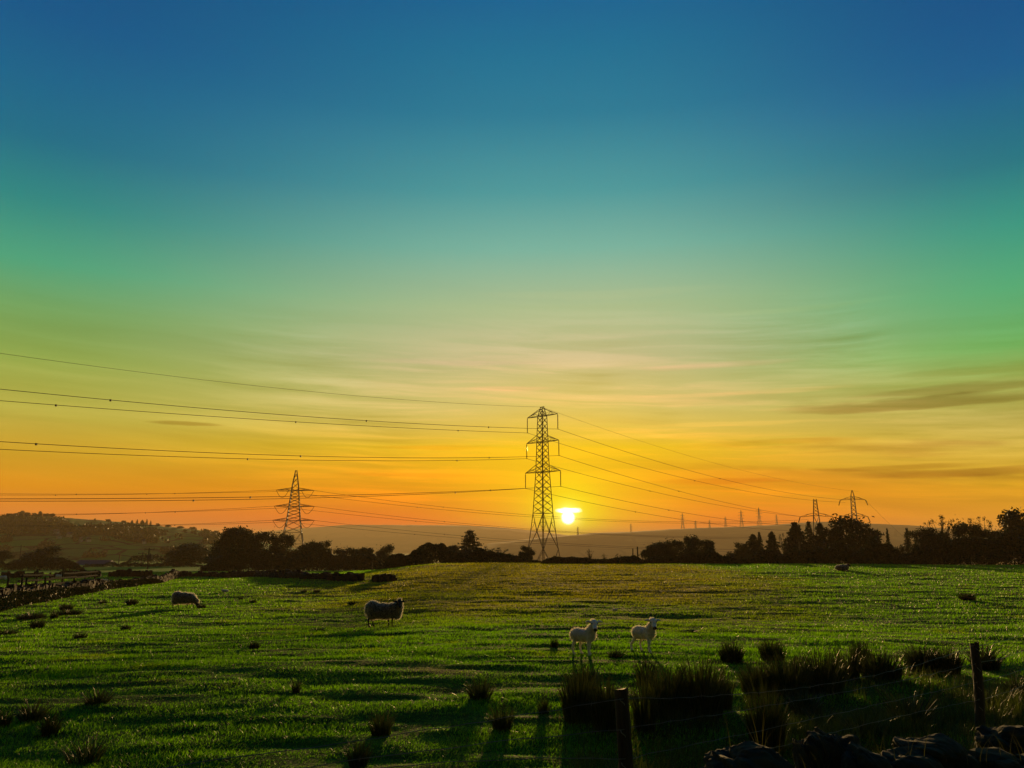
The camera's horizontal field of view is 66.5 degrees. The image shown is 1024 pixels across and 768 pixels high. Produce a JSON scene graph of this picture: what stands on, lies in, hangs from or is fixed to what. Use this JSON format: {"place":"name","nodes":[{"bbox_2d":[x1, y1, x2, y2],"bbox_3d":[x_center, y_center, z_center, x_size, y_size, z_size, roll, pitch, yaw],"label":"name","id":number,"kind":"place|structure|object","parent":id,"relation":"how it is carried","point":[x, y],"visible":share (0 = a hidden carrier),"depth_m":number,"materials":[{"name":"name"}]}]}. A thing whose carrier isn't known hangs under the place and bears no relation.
{"place":"outdoors","nodes":[
{"label":"outdoors","id":0,"kind":"place"},
{"bbox_2d":[0,516,408,561],"bbox_3d":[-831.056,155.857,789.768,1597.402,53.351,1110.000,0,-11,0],"label":"hill","id":1,"kind":"structure","parent":0,"point":[113,548],"depth_m":518.55,"materials":[{"name":"plant"}]},
{"bbox_2d":[0,515,221,557],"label":"woodland","id":2,"kind":"object","parent":1,"relation":"on","point":[12,524],"visible":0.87,"depth_m":579.35,"materials":[{"name":"green plant"}]},
{"bbox_2d":[254,525,563,552],"bbox_3d":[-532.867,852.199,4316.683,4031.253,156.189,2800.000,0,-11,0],"label":"hill","id":3,"kind":"structure","parent":0,"point":[355,537],"depth_m":3922.66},
{"bbox_2d":[0,553,1023,767],"bbox_3d":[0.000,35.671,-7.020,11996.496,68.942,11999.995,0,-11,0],"label":"ground","id":4,"kind":"structure","parent":0,"point":[391,760],"depth_m":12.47,"materials":[{"name":"plant"}]},
{"bbox_2d":[0,583,61,597],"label":"dry stone wall","id":5,"kind":"structure","parent":4,"relation":"on","point":[7,589],"depth_m":41.71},
{"bbox_2d":[11,696,53,722],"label":"rush clump","id":6,"kind":"object","parent":4,"relation":"on","point":[31,716],"visible":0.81,"depth_m":9.02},
{"bbox_2d":[0,560,84,569],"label":"hedge","id":7,"kind":"object","parent":4,"relation":"on","point":[67,564],"visible":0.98,"depth_m":173.12,"materials":[{"name":"green plant"}]},
{"bbox_2d":[16,545,71,569],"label":"tree","id":8,"kind":"object","parent":4,"relation":"on","point":[45,554],"visible":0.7,"depth_m":179.76,"materials":[{"name":"green plant"}]},
{"bbox_2d":[0,586,97,611],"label":"hedge","id":9,"kind":"object","parent":4,"relation":"on","point":[14,599],"visible":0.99,"depth_m":41.86,"materials":[{"name":"green plant"}]},
{"bbox_2d":[33,711,65,735],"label":"rush clump","id":10,"kind":"object","parent":4,"relation":"on","point":[53,727],"visible":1,"depth_m":8.40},
{"bbox_2d":[18,568,97,585],"bbox_3d":[-36.749,16.194,63.809,0.516,2.493,14.526,2,-11,-8],"label":"rail fence","id":11,"kind":"object","parent":4,"relation":"on","point":[36,580],"visible":0.66,"depth_m":62.71,"materials":[{"name":"brown wood"}]},
{"bbox_2d":[54,728,124,765],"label":"rush clump","id":12,"kind":"object","parent":4,"relation":"on","point":[88,756],"visible":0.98,"depth_m":7.37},
{"bbox_2d":[80,686,115,704],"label":"rush clump","id":13,"kind":"object","parent":4,"relation":"on","point":[97,700],"visible":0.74,"depth_m":9.67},
{"bbox_2d":[62,576,155,588],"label":"dry stone wall","id":14,"kind":"structure","parent":4,"relation":"on","point":[92,583],"depth_m":53.29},
{"bbox_2d":[93,578,163,591],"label":"hedge","id":15,"kind":"object","parent":4,"relation":"on","point":[111,585],"visible":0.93,"depth_m":64.50,"materials":[{"name":"green plant"}]},
{"bbox_2d":[108,568,152,576],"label":"dry stone wall","id":16,"kind":"structure","parent":4,"relation":"on","point":[128,572],"depth_m":104.66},
{"bbox_2d":[83,562,202,566],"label":"hedge","id":17,"kind":"object","parent":4,"relation":"on","point":[136,564],"visible":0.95,"depth_m":209.40,"materials":[{"name":"green plant"}]},
{"bbox_2d":[120,554,207,563],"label":"hedge","id":18,"kind":"object","parent":4,"relation":"on","point":[139,558],"visible":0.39,"depth_m":253.48,"materials":[{"name":"green plant"}]},
{"bbox_2d":[152,569,179,581],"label":"dry stone wall","id":19,"kind":"structure","parent":4,"relation":"on","point":[172,574],"depth_m":94.95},
{"bbox_2d":[171,591,199,608],"bbox_3d":[-14.760,9.758,35.303,1.384,0.868,0.650,-1,-11,3],"label":"sheep","id":20,"kind":"object","parent":4,"relation":"on","point":[180,597],"visible":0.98,"depth_m":35.15},
{"bbox_2d":[164,541,209,563],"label":"tree","id":21,"kind":"object","parent":4,"relation":"on","point":[189,553],"visible":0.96,"depth_m":217.31,"materials":[{"name":"green plant"}]},
{"bbox_2d":[179,570,256,577],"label":"dry stone wall","id":22,"kind":"structure","parent":4,"relation":"on","point":[235,574],"depth_m":103.34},
{"bbox_2d":[205,530,232,561],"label":"tree","id":23,"kind":"object","parent":4,"relation":"on","point":[220,548],"visible":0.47,"depth_m":160.35,"materials":[{"name":"green plant"}]},
{"bbox_2d":[219,525,256,570],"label":"tree","id":24,"kind":"object","parent":4,"relation":"on","point":[241,537],"visible":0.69,"depth_m":160.92,"materials":[{"name":"green plant"}]},
{"bbox_2d":[249,531,274,569],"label":"tree","id":25,"kind":"object","parent":4,"relation":"on","point":[260,538],"visible":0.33,"depth_m":164.91,"materials":[{"name":"green plant"}]},
{"bbox_2d":[265,526,295,556],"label":"tree","id":26,"kind":"object","parent":4,"relation":"on","point":[277,545],"visible":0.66,"depth_m":155.78,"materials":[{"name":"green plant"}]},
{"bbox_2d":[273,470,314,550],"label":"pylon","id":27,"kind":"object","parent":4,"relation":"on","point":[292,490],"visible":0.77,"depth_m":335.97,"materials":[{"name":"metal"}]},
{"bbox_2d":[32,520,636,548],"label":"power line","id":28,"kind":"object","parent":27,"relation":"hanging from","point":[302,523],"visible":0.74,"depth_m":334.44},
{"bbox_2d":[0,506,682,536],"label":"power line","id":29,"kind":"object","parent":27,"relation":"hanging from","point":[314,506],"visible":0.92,"depth_m":337.86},
{"bbox_2d":[20,506,723,538],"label":"power line","id":30,"kind":"object","parent":27,"relation":"hanging from","point":[357,515],"visible":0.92,"depth_m":343.17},
{"bbox_2d":[31,520,781,549],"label":"power line","id":31,"kind":"object","parent":27,"relation":"hanging from","point":[348,524],"visible":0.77,"depth_m":340.86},
{"bbox_2d":[55,490,812,523],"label":"power line","id":32,"kind":"object","parent":27,"relation":"hanging from","point":[450,510],"visible":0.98,"depth_m":355.61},
{"bbox_2d":[198,544,394,570],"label":"hedge","id":33,"kind":"object","parent":4,"relation":"on","point":[254,555],"visible":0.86,"depth_m":145.82,"materials":[{"name":"green plant"}]},
{"bbox_2d":[290,539,320,570],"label":"tree","id":34,"kind":"object","parent":4,"relation":"on","point":[305,548],"visible":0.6,"depth_m":155.20,"materials":[{"name":"green plant"}]},
{"bbox_2d":[253,569,364,581],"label":"dry stone wall","id":35,"kind":"structure","parent":4,"relation":"on","point":[330,576],"depth_m":61.68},
{"bbox_2d":[331,543,359,557],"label":"tree","id":36,"kind":"object","parent":4,"relation":"on","point":[349,552],"visible":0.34,"depth_m":157.35,"materials":[{"name":"green plant"}]},
{"bbox_2d":[340,738,374,767],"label":"rush clump","id":37,"kind":"object","parent":4,"relation":"on","point":[363,763],"visible":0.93,"depth_m":7.08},
{"bbox_2d":[364,708,398,735],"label":"rush clump","id":38,"kind":"object","parent":4,"relation":"on","point":[382,728],"visible":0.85,"depth_m":8.09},
{"bbox_2d":[371,573,396,581],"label":"dry stone wall","id":39,"kind":"structure","parent":4,"relation":"on","point":[384,577],"depth_m":55.36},
{"bbox_2d":[364,598,405,626],"bbox_3d":[-3.754,6.683,22.911,1.286,0.867,0.589,-1,-11,7],"label":"sheep","id":40,"kind":"object","parent":4,"relation":"on","point":[375,610],"visible":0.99,"depth_m":22.77},
{"bbox_2d":[374,543,395,561],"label":"tree","id":41,"kind":"object","parent":4,"relation":"on","point":[382,553],"visible":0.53,"depth_m":157.07,"materials":[{"name":"green plant"}]},
{"bbox_2d":[376,542,540,569],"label":"hedge","id":42,"kind":"object","parent":4,"relation":"on","point":[436,552],"visible":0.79,"depth_m":114.86,"materials":[{"name":"green plant"}]},
{"bbox_2d":[458,529,481,551],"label":"conifer","id":43,"kind":"object","parent":4,"relation":"on","point":[469,540],"visible":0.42,"depth_m":146.73,"materials":[{"name":"green plant"}]},
{"bbox_2d":[464,676,495,700],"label":"rush clump","id":44,"kind":"object","parent":4,"relation":"on","point":[477,692],"visible":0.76,"depth_m":9.69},
{"bbox_2d":[485,700,514,730],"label":"rush clump","id":45,"kind":"object","parent":4,"relation":"on","point":[502,724],"visible":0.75,"depth_m":8.31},
{"bbox_2d":[525,406,561,559],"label":"pylon","id":46,"kind":"object","parent":4,"relation":"on","point":[542,415],"visible":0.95,"depth_m":229.00,"materials":[{"name":"metal"}]},
{"bbox_2d":[0,449,790,515],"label":"power line","id":47,"kind":"object","parent":46,"relation":"hanging from","point":[330,460],"visible":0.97,"depth_m":185.25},
{"bbox_2d":[0,441,800,516],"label":"power line","id":48,"kind":"object","parent":46,"relation":"hanging from","point":[333,456],"visible":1,"depth_m":165.77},
{"bbox_2d":[45,486,777,524],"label":"power line","id":49,"kind":"object","parent":46,"relation":"hanging from","point":[339,495],"visible":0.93,"depth_m":168.42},
{"bbox_2d":[0,400,828,501],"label":"power line","id":50,"kind":"object","parent":46,"relation":"hanging from","point":[343,424],"visible":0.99,"depth_m":183.73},
{"bbox_2d":[1,389,842,499],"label":"power line","id":51,"kind":"object","parent":46,"relation":"hanging from","point":[351,419],"visible":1,"depth_m":171.80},
{"bbox_2d":[0,353,857,491],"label":"power line","id":52,"kind":"object","parent":46,"relation":"hanging from","point":[343,394],"visible":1,"depth_m":178.13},
{"bbox_2d":[136,489,787,530],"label":"power line","id":53,"kind":"object","parent":46,"relation":"hanging from","point":[409,494],"visible":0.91,"depth_m":197.29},
{"bbox_2d":[555,660,602,724],"bbox_3d":[0.763,3.458,8.752,0.580,0.725,0.522,-2,-11,9],"label":"rush clump","id":54,"kind":"object","parent":4,"relation":"on","point":[579,695],"visible":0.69,"depth_m":8.63,"materials":[{"name":"plant"}]},
{"bbox_2d":[564,657,602,690],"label":"rush clump","id":55,"kind":"object","parent":4,"relation":"on","point":[587,671],"visible":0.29,"depth_m":10.25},
{"bbox_2d":[569,618,601,655],"bbox_3d":[1.256,4.373,13.517,0.594,0.632,0.277,-7,-13,31],"label":"lamb","id":56,"kind":"object","parent":4,"relation":"on","point":[587,635],"visible":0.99,"depth_m":13.46,"materials":[{"name":"fur"}]},
{"bbox_2d":[540,555,647,563],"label":"hedge","id":57,"kind":"object","parent":4,"relation":"on","point":[632,559],"visible":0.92,"depth_m":93.34,"materials":[{"name":"green plant"}]},
{"bbox_2d":[586,670,625,732],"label":"rush clump","id":58,"kind":"object","parent":4,"relation":"on","point":[600,712],"visible":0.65,"depth_m":8.31,"materials":[{"name":"plant"}]},
{"bbox_2d":[614,687,632,767],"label":"fence post","id":59,"kind":"object","parent":4,"relation":"on","point":[624,738],"visible":1,"depth_m":5.21,"materials":[{"name":"brown wood"}]},
{"bbox_2d":[165,635,1021,767],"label":"barbed wire","id":60,"kind":"object","parent":59,"relation":"attached to","point":[360,740],"visible":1,"depth_m":4.78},
{"bbox_2d":[286,651,1021,767],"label":"barbed wire","id":61,"kind":"object","parent":59,"relation":"attached to","point":[732,711],"visible":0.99,"depth_m":5.07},
{"bbox_2d":[382,669,1021,767],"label":"barbed wire","id":62,"kind":"object","parent":59,"relation":"attached to","point":[671,749],"visible":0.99,"depth_m":5.38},
{"bbox_2d":[625,663,664,733],"bbox_3d":[1.426,3.377,8.436,0.462,0.791,0.526,2,-11,-12],"label":"rush clump","id":63,"kind":"object","parent":4,"relation":"on","point":[638,713],"visible":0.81,"depth_m":8.37,"materials":[{"name":"plant"}]},
{"bbox_2d":[630,617,660,652],"bbox_3d":[2.366,4.442,13.855,0.273,0.622,0.603,11,-15,-43],"label":"lamb","id":64,"kind":"object","parent":4,"relation":"on","point":[643,633],"visible":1,"depth_m":13.78,"materials":[{"name":"fur"}]},
{"bbox_2d":[631,652,661,684],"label":"rush clump","id":65,"kind":"object","parent":4,"relation":"on","point":[639,674],"visible":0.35,"depth_m":10.81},
{"bbox_2d":[638,540,670,558],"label":"tree","id":66,"kind":"object","parent":4,"relation":"on","point":[656,549],"visible":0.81,"depth_m":121.56,"materials":[{"name":"green plant"}]},
{"bbox_2d":[642,655,693,721],"bbox_3d":[1.773,3.476,8.932,0.709,0.780,0.638,2,-11,-8],"label":"rush clump","id":67,"kind":"object","parent":4,"relation":"on","point":[672,690],"visible":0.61,"depth_m":8.83,"materials":[{"name":"plant"}]},
{"bbox_2d":[662,538,684,556],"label":"tree","id":68,"kind":"object","parent":4,"relation":"on","point":[678,546],"visible":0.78,"depth_m":121.63,"materials":[{"name":"green plant"}]},
{"bbox_2d":[678,534,698,554],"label":"tree","id":69,"kind":"object","parent":4,"relation":"on","point":[690,546],"visible":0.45,"depth_m":122.79,"materials":[{"name":"green plant"}]},
{"bbox_2d":[645,549,743,563],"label":"hedge","id":70,"kind":"object","parent":4,"relation":"on","point":[709,556],"visible":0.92,"depth_m":94.32,"materials":[{"name":"green plant"}]},
{"bbox_2d":[667,651,731,722],"bbox_3d":[2.200,3.480,9.038,0.726,0.823,0.807,9,-14,-37],"label":"rush clump","id":71,"kind":"object","parent":4,"relation":"on","point":[702,684],"visible":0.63,"depth_m":8.88,"materials":[{"name":"plant"}]},
{"bbox_2d":[695,539,715,551],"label":"tree","id":72,"kind":"object","parent":4,"relation":"on","point":[706,544],"visible":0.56,"depth_m":122.71,"materials":[{"name":"green plant"}]},
{"bbox_2d":[710,665,735,710],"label":"rush clump","id":73,"kind":"object","parent":4,"relation":"on","point":[728,702],"visible":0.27,"depth_m":9.33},
{"bbox_2d":[716,638,746,662],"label":"rush clump","id":74,"kind":"object","parent":4,"relation":"on","point":[729,653],"visible":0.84,"depth_m":12.69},
{"bbox_2d":[732,542,751,558],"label":"tree","id":75,"kind":"object","parent":4,"relation":"on","point":[743,548],"visible":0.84,"depth_m":124.71,"materials":[{"name":"green plant"}]},
{"bbox_2d":[745,534,762,563],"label":"conifer","id":76,"kind":"object","parent":4,"relation":"on","point":[753,544],"visible":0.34,"depth_m":126.93,"materials":[{"name":"green plant"}]},
{"bbox_2d":[734,657,777,696],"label":"rush clump","id":77,"kind":"object","parent":4,"relation":"on","point":[754,678],"visible":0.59,"depth_m":10.12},
{"bbox_2d":[741,677,788,756],"bbox_3d":[2.474,3.234,7.615,0.546,0.791,0.469,6,-13,-29],"label":"rush clump","id":78,"kind":"object","parent":4,"relation":"on","point":[773,719],"visible":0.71,"depth_m":7.53,"materials":[{"name":"plant"}]},
{"bbox_2d":[754,636,788,661],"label":"rush clump","id":79,"kind":"object","parent":4,"relation":"on","point":[769,650],"visible":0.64,"depth_m":12.74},
{"bbox_2d":[764,530,780,552],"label":"conifer","id":80,"kind":"object","parent":4,"relation":"on","point":[771,541],"visible":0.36,"depth_m":127.04,"materials":[{"name":"green plant"}]},
{"bbox_2d":[546,657,1023,767],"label":"long grass","id":81,"kind":"structure","parent":4,"relation":"on","point":[800,729],"depth_m":8.34,"materials":[{"name":"plant"}]},
{"bbox_2d":[757,647,816,698],"bbox_3d":[3.594,3.760,10.153,0.816,0.694,0.907,-10,-15,42],"label":"rush clump","id":82,"kind":"object","parent":4,"relation":"on","point":[785,674],"visible":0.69,"depth_m":10.06,"materials":[{"name":"plant"}]},
{"bbox_2d":[782,521,811,562],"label":"conifer","id":83,"kind":"object","parent":4,"relation":"on","point":[796,535],"visible":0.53,"depth_m":126.97,"materials":[{"name":"green plant"}]},
{"bbox_2d":[804,521,820,563],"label":"conifer","id":84,"kind":"object","parent":4,"relation":"on","point":[809,536],"visible":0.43,"depth_m":128.42,"materials":[{"name":"green plant"}]},
{"bbox_2d":[812,522,831,563],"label":"conifer","id":85,"kind":"object","parent":4,"relation":"on","point":[818,537],"visible":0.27,"depth_m":128.26,"materials":[{"name":"green plant"}]},
{"bbox_2d":[790,645,854,695],"bbox_3d":[4.099,3.801,10.374,0.868,0.704,0.745,-8,-14,36],"label":"rush clump","id":86,"kind":"object","parent":4,"relation":"on","point":[829,673],"visible":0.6,"depth_m":10.21,"materials":[{"name":"plant"}]},
{"bbox_2d":[737,537,911,564],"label":"hedge","id":87,"kind":"object","parent":4,"relation":"on","point":[882,553],"visible":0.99,"depth_m":94.31,"materials":[{"name":"green plant"}]},
{"bbox_2d":[820,525,844,546],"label":"tree","id":88,"kind":"object","parent":4,"relation":"on","point":[830,533],"visible":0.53,"depth_m":124.70,"materials":[{"name":"green plant"}]},
{"bbox_2d":[827,644,865,680],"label":"rush clump","id":89,"kind":"object","parent":4,"relation":"on","point":[855,670],"visible":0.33,"depth_m":11.05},
{"bbox_2d":[817,513,887,559],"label":"tree","id":90,"kind":"object","parent":4,"relation":"on","point":[853,540],"visible":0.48,"depth_m":121.87,"materials":[{"name":"green plant"}]},
{"bbox_2d":[848,634,871,666],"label":"rush clump","id":91,"kind":"object","parent":4,"relation":"on","point":[860,648],"visible":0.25,"depth_m":12.14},
{"bbox_2d":[856,645,908,682],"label":"rush clump","id":92,"kind":"object","parent":4,"relation":"on","point":[871,667],"visible":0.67,"depth_m":10.94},
{"bbox_2d":[868,683,943,729],"bbox_3d":[4.463,3.616,8.777,0.928,0.470,0.807,1,-11,-4],"label":"rush clump","id":93,"kind":"object","parent":4,"relation":"on","point":[914,705],"visible":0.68,"depth_m":8.80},
{"bbox_2d":[899,643,942,672],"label":"rush clump","id":94,"kind":"object","parent":4,"relation":"on","point":[912,658],"visible":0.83,"depth_m":11.97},
{"bbox_2d":[907,525,937,551],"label":"tree","id":95,"kind":"object","parent":4,"relation":"on","point":[923,537],"visible":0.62,"depth_m":116.94,"materials":[{"name":"green plant"}]},
{"bbox_2d":[923,642,966,674],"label":"rush clump","id":96,"kind":"object","parent":4,"relation":"on","point":[949,662],"visible":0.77,"depth_m":11.85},
{"bbox_2d":[905,530,1023,564],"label":"hedge","id":97,"kind":"object","parent":4,"relation":"on","point":[977,549],"visible":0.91,"depth_m":95.39,"materials":[{"name":"green plant"}]},
{"bbox_2d":[949,518,982,564],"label":"tree","id":98,"kind":"object","parent":4,"relation":"on","point":[961,529],"visible":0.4,"depth_m":115.17,"materials":[{"name":"green plant"}]},
{"bbox_2d":[970,642,985,730],"bbox_3d":[5.015,3.461,8.382,0.125,1.341,0.130,3,-11,1],"label":"fence post","id":99,"kind":"object","parent":4,"relation":"on","point":[977,674],"visible":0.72,"depth_m":8.40,"materials":[{"name":"brown wood"}]},
{"bbox_2d":[955,641,1014,669],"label":"rush clump","id":100,"kind":"object","parent":4,"relation":"on","point":[988,664],"visible":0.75,"depth_m":12.51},
{"bbox_2d":[953,747,1023,767],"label":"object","id":101,"kind":"structure","parent":4,"relation":"on","point":[995,759],"depth_m":4.12,"materials":[{"name":"stone"}]},
{"bbox_2d":[702,741,794,767],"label":"boulder","id":102,"kind":"object","parent":101,"relation":"on","point":[748,754],"visible":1,"depth_m":3.93,"materials":[{"name":"stone"}]},
{"bbox_2d":[792,734,823,767],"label":"boulder","id":103,"kind":"object","parent":101,"relation":"on","point":[808,746],"visible":0.99,"depth_m":3.96,"materials":[{"name":"stone"}]},
{"bbox_2d":[807,727,862,767],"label":"boulder","id":104,"kind":"object","parent":101,"relation":"on","point":[830,742],"visible":0.51,"depth_m":3.98,"materials":[{"name":"stone"}]},
{"bbox_2d":[840,740,892,767],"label":"boulder","id":105,"kind":"object","parent":101,"relation":"on","point":[857,755],"visible":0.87,"depth_m":3.83,"materials":[{"name":"stone"}]},
{"bbox_2d":[880,746,943,767],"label":"boulder","id":106,"kind":"object","parent":101,"relation":"on","point":[916,759],"visible":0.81,"depth_m":3.93,"materials":[{"name":"stone"}]},
{"bbox_2d":[890,733,967,767],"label":"boulder","id":107,"kind":"object","parent":101,"relation":"on","point":[946,751],"visible":0.62,"depth_m":4.12,"materials":[{"name":"stone"}]},
{"bbox_2d":[974,725,1023,753],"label":"boulder","id":108,"kind":"object","parent":101,"relation":"on","point":[984,734],"visible":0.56,"depth_m":4.61,"materials":[{"name":"stone"}]},
{"bbox_2d":[989,507,1023,538],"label":"tree","id":109,"kind":"object","parent":4,"relation":"on","point":[1012,520],"visible":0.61,"depth_m":110.61,"materials":[{"name":"green plant"}]},
{"bbox_2d":[996,670,1023,697],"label":"rush clump","id":110,"kind":"object","parent":4,"relation":"on","point":[1014,686],"visible":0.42,"depth_m":9.92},
{"bbox_2d":[0,0,1023,534],"label":"sky","id":111,"kind":"structure","parent":0,"point":[780,239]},
{"bbox_2d":[486,522,1013,562],"bbox_3d":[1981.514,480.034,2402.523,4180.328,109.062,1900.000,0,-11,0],"label":"moor hill","id":112,"kind":"structure","parent":0,"point":[731,536],"depth_m":2069.57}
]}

